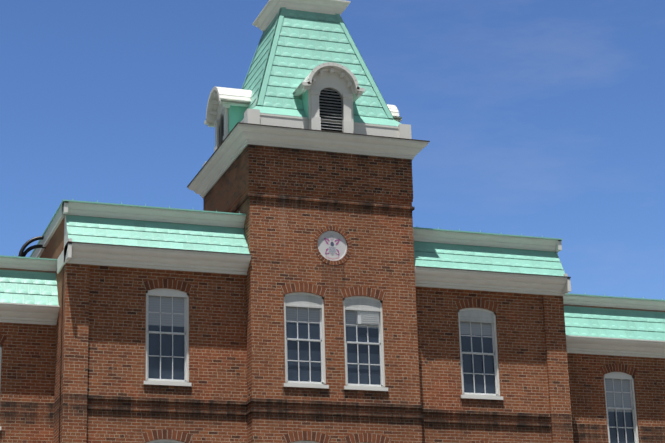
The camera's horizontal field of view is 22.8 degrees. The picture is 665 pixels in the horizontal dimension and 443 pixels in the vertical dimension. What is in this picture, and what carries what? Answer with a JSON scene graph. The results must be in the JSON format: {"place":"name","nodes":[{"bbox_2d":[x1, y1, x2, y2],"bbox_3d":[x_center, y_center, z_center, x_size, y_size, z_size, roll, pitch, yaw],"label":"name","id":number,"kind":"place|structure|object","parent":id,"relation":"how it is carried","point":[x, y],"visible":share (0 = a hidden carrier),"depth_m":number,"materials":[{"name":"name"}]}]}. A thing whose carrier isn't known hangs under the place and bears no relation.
{"place":"outdoors","nodes":[
{"label":"outdoors","id":0,"kind":"place"},
{"bbox_2d":[0,334,6,344],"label":"brick arch","id":1,"kind":"structure","parent":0,"point":[2,338],"depth_m":36.33,"materials":[{"name":"red brick"}]},
{"bbox_2d":[142,430,192,442],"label":"brick arch","id":2,"kind":"structure","parent":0,"point":[166,434],"depth_m":35.85,"materials":[{"name":"brown brick"}]},
{"bbox_2d":[143,279,192,292],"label":"brick arch","id":3,"kind":"structure","parent":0,"point":[167,283],"depth_m":36.88,"materials":[{"name":"brown brick"}]},
{"bbox_2d":[280,283,326,296],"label":"brick arch","id":4,"kind":"structure","parent":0,"point":[303,287],"depth_m":37.50,"materials":[{"name":"red brick"}]},
{"bbox_2d":[283,431,330,442],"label":"brick arch","id":5,"kind":"structure","parent":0,"point":[305,435],"depth_m":36.48,"materials":[{"name":"brown brick"}]},
{"bbox_2d":[242,7,400,125],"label":"tower roof","id":6,"kind":"structure","parent":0,"point":[295,48],"depth_m":40.24,"materials":[{"name":"green metal"}]},
{"bbox_2d":[252,0,350,32],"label":"cornice","id":7,"kind":"structure","parent":6,"relation":"on","point":[266,15],"depth_m":41.20,"materials":[{"name":"white paint"}]},
{"bbox_2d":[357,104,401,123],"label":"dormer","id":8,"kind":"object","parent":6,"relation":"attached to","point":[393,109],"visible":0.1,"depth_m":41.24,"materials":[{"name":"white paint"}]},
{"bbox_2d":[0,268,664,442],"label":"wing brick walls","id":9,"kind":"structure","parent":0,"point":[27,385],"depth_m":36.70,"materials":[{"name":"brown brick"}]},
{"bbox_2d":[0,345,1,430],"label":"window frame","id":10,"kind":"object","parent":9,"relation":"attached to","point":[0,367],"visible":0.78,"depth_m":36.20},
{"bbox_2d":[0,199,664,340],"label":"mansard roofs","id":11,"kind":"structure","parent":9,"relation":"on","point":[28,287],"depth_m":37.93,"materials":[{"name":"green metal"}]},
{"bbox_2d":[18,236,45,256],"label":"pipes","id":12,"kind":"object","parent":11,"relation":"on","point":[22,253],"visible":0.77,"depth_m":38.90,"materials":[{"name":"black metal"}]},
{"bbox_2d":[0,257,664,357],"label":"wing cornices","id":13,"kind":"object","parent":9,"relation":"attached to","point":[20,313],"visible":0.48,"depth_m":40.90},
{"bbox_2d":[604,372,638,442],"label":"window frame","id":14,"kind":"object","parent":9,"relation":"attached to","point":[617,375],"visible":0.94,"depth_m":41.05,"materials":[{"name":"white wood"}]},
{"bbox_2d":[605,378,634,442],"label":"window glass","id":15,"kind":"object","parent":14,"relation":"in","point":[620,413],"visible":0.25,"depth_m":41.00,"materials":[{"name":"glass"}]},
{"bbox_2d":[0,0,664,299],"label":"sky","id":16,"kind":"structure","parent":0,"point":[539,118],"materials":[{"name":"blue"}]},
{"bbox_2d":[340,287,384,300],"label":"brick arch","id":17,"kind":"structure","parent":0,"point":[363,291],"depth_m":37.95,"materials":[{"name":"red brick"}]},
{"bbox_2d":[344,433,390,442],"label":"brick arch","id":18,"kind":"structure","parent":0,"point":[365,437],"depth_m":36.93,"materials":[{"name":"brown brick"}]},
{"bbox_2d":[455,299,497,311],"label":"brick arch","id":19,"kind":"structure","parent":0,"point":[478,303],"depth_m":39.28,"materials":[{"name":"red brick"}]},
{"bbox_2d":[468,441,496,442],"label":"brick arch","id":20,"kind":"structure","parent":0,"point":[482,442],"depth_m":38.26,"materials":[{"name":"red brick"}]},
{"bbox_2d":[600,363,636,375],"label":"brick arch","id":21,"kind":"structure","parent":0,"point":[612,367],"depth_m":41.20,"materials":[{"name":"brown brick"}]},
{"label":"ground","id":22,"kind":"structure","parent":0,"visible":0},
{"bbox_2d":[39,216,572,442],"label":"pavilion brick walls","id":23,"kind":"structure","parent":22,"relation":"on","point":[103,393],"depth_m":36.85,"materials":[{"name":"red brick"}]},
{"bbox_2d":[145,439,183,442],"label":"window frame","id":24,"kind":"object","parent":23,"relation":"attached to","point":[164,441],"visible":0.96,"depth_m":35.84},
{"bbox_2d":[143,288,190,386],"bbox_3d":[-3.672,2.559,36.560,1.070,2.220,0.175,4,-18,-19],"label":"window frame","id":25,"kind":"object","parent":23,"relation":"attached to","point":[167,292],"visible":0.94,"depth_m":36.60,"materials":[{"name":"white wood"}]},
{"bbox_2d":[148,295,183,379],"bbox_3d":[-3.700,2.545,36.646,1.030,2.240,0.010,4,-18,-19],"label":"window glass","id":26,"kind":"object","parent":25,"relation":"in","point":[166,342],"visible":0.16,"depth_m":36.62,"materials":[{"name":"glass"}]},
{"bbox_2d":[31,201,570,295],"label":"pavilion cornices","id":27,"kind":"object","parent":23,"relation":"on","point":[176,259],"visible":0.85,"depth_m":37.55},
{"bbox_2d":[458,308,502,399],"bbox_3d":[3.454,3.118,38.959,1.070,2.220,0.175,4,-18,-19],"label":"window frame","id":28,"kind":"object","parent":23,"relation":"attached to","point":[479,315],"visible":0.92,"depth_m":39.07,"materials":[{"name":"white wood"}]},
{"bbox_2d":[460,321,495,393],"bbox_3d":[3.426,3.104,39.045,1.030,2.240,0.010,4,-18,-19],"label":"window glass","id":29,"kind":"object","parent":28,"relation":"in","point":[477,359],"visible":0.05,"depth_m":39.00,"materials":[{"name":"glass"}]},
{"bbox_2d":[203,144,422,442],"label":"tower wall","id":30,"kind":"structure","parent":22,"relation":"on","point":[290,203],"depth_m":37.82,"materials":[{"name":"red brick"}]},
{"bbox_2d":[291,441,318,442],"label":"window frame","id":31,"kind":"object","parent":30,"relation":"attached to","point":[304,442],"visible":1,"depth_m":36.46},
{"bbox_2d":[284,292,328,388],"bbox_3d":[-0.635,2.670,37.179,1.050,2.220,0.175,4,-18,-19],"label":"window frame","id":32,"kind":"object","parent":30,"relation":"attached to","point":[303,299],"visible":0.98,"depth_m":37.28,"materials":[{"name":"white wood"}]},
{"bbox_2d":[286,306,320,381],"bbox_3d":[-0.663,2.656,37.265,1.010,2.240,0.010,4,-18,-19],"label":"window glass","id":33,"kind":"object","parent":32,"relation":"in","point":[292,346],"visible":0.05,"depth_m":37.22,"materials":[{"name":"glass"}]},
{"bbox_2d":[187,122,429,197],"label":"tower cornice","id":34,"kind":"structure","parent":30,"relation":"on","point":[239,138],"depth_m":38.76,"materials":[{"name":"white paint"}]},
{"bbox_2d":[204,87,276,151],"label":"dormer","id":35,"kind":"object","parent":34,"relation":"on","point":[226,108],"visible":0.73,"depth_m":40.02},
{"bbox_2d":[203,108,411,165],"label":"parapet","id":36,"kind":"structure","parent":34,"relation":"on","point":[253,116],"depth_m":38.77,"materials":[{"name":"white paint"}]},
{"bbox_2d":[286,62,364,132],"bbox_3d":[-0.236,-2.685,39.584,1.565,1.775,1.680,4,-18,-19],"label":"dormer","id":37,"kind":"object","parent":34,"relation":"on","point":[332,91],"visible":0.9,"depth_m":39.08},
{"bbox_2d":[313,226,351,264],"bbox_3d":[0.006,0.555,38.045,0.940,0.940,0.001,4,-18,-19],"label":"brick surround","id":38,"kind":"object","parent":30,"relation":"attached to","point":[347,238],"visible":0.94,"depth_m":38.05,"materials":[{"name":"brown brick"}]},
{"bbox_2d":[318,231,346,260],"bbox_3d":[-0.005,0.565,38.075,0.740,0.740,0.014,4,-18,-19],"label":"round plaque","id":39,"kind":"object","parent":30,"relation":"attached to","point":[340,246],"visible":0.83,"depth_m":38.10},
{"bbox_2d":[324,237,340,259],"bbox_3d":[-0.005,0.601,38.067,0.538,0.585,0.002,4,-18,-19],"label":"coat of arms","id":40,"kind":"object","parent":30,"relation":"attached to","point":[332,250],"visible":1,"depth_m":38.06},
{"bbox_2d":[343,296,387,390],"bbox_3d":[0.712,2.776,37.632,1.050,2.220,0.175,4,-18,-19],"label":"window frame","id":41,"kind":"object","parent":30,"relation":"attached to","point":[361,306],"visible":0.98,"depth_m":37.78,"materials":[{"name":"white wood"}]},
{"bbox_2d":[345,310,380,384],"bbox_3d":[0.684,2.762,37.718,1.010,2.240,0.010,4,-18,-19],"label":"window glass","id":42,"kind":"object","parent":41,"relation":"in","point":[373,337],"visible":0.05,"depth_m":37.64,"materials":[{"name":"glass"}]}
]}

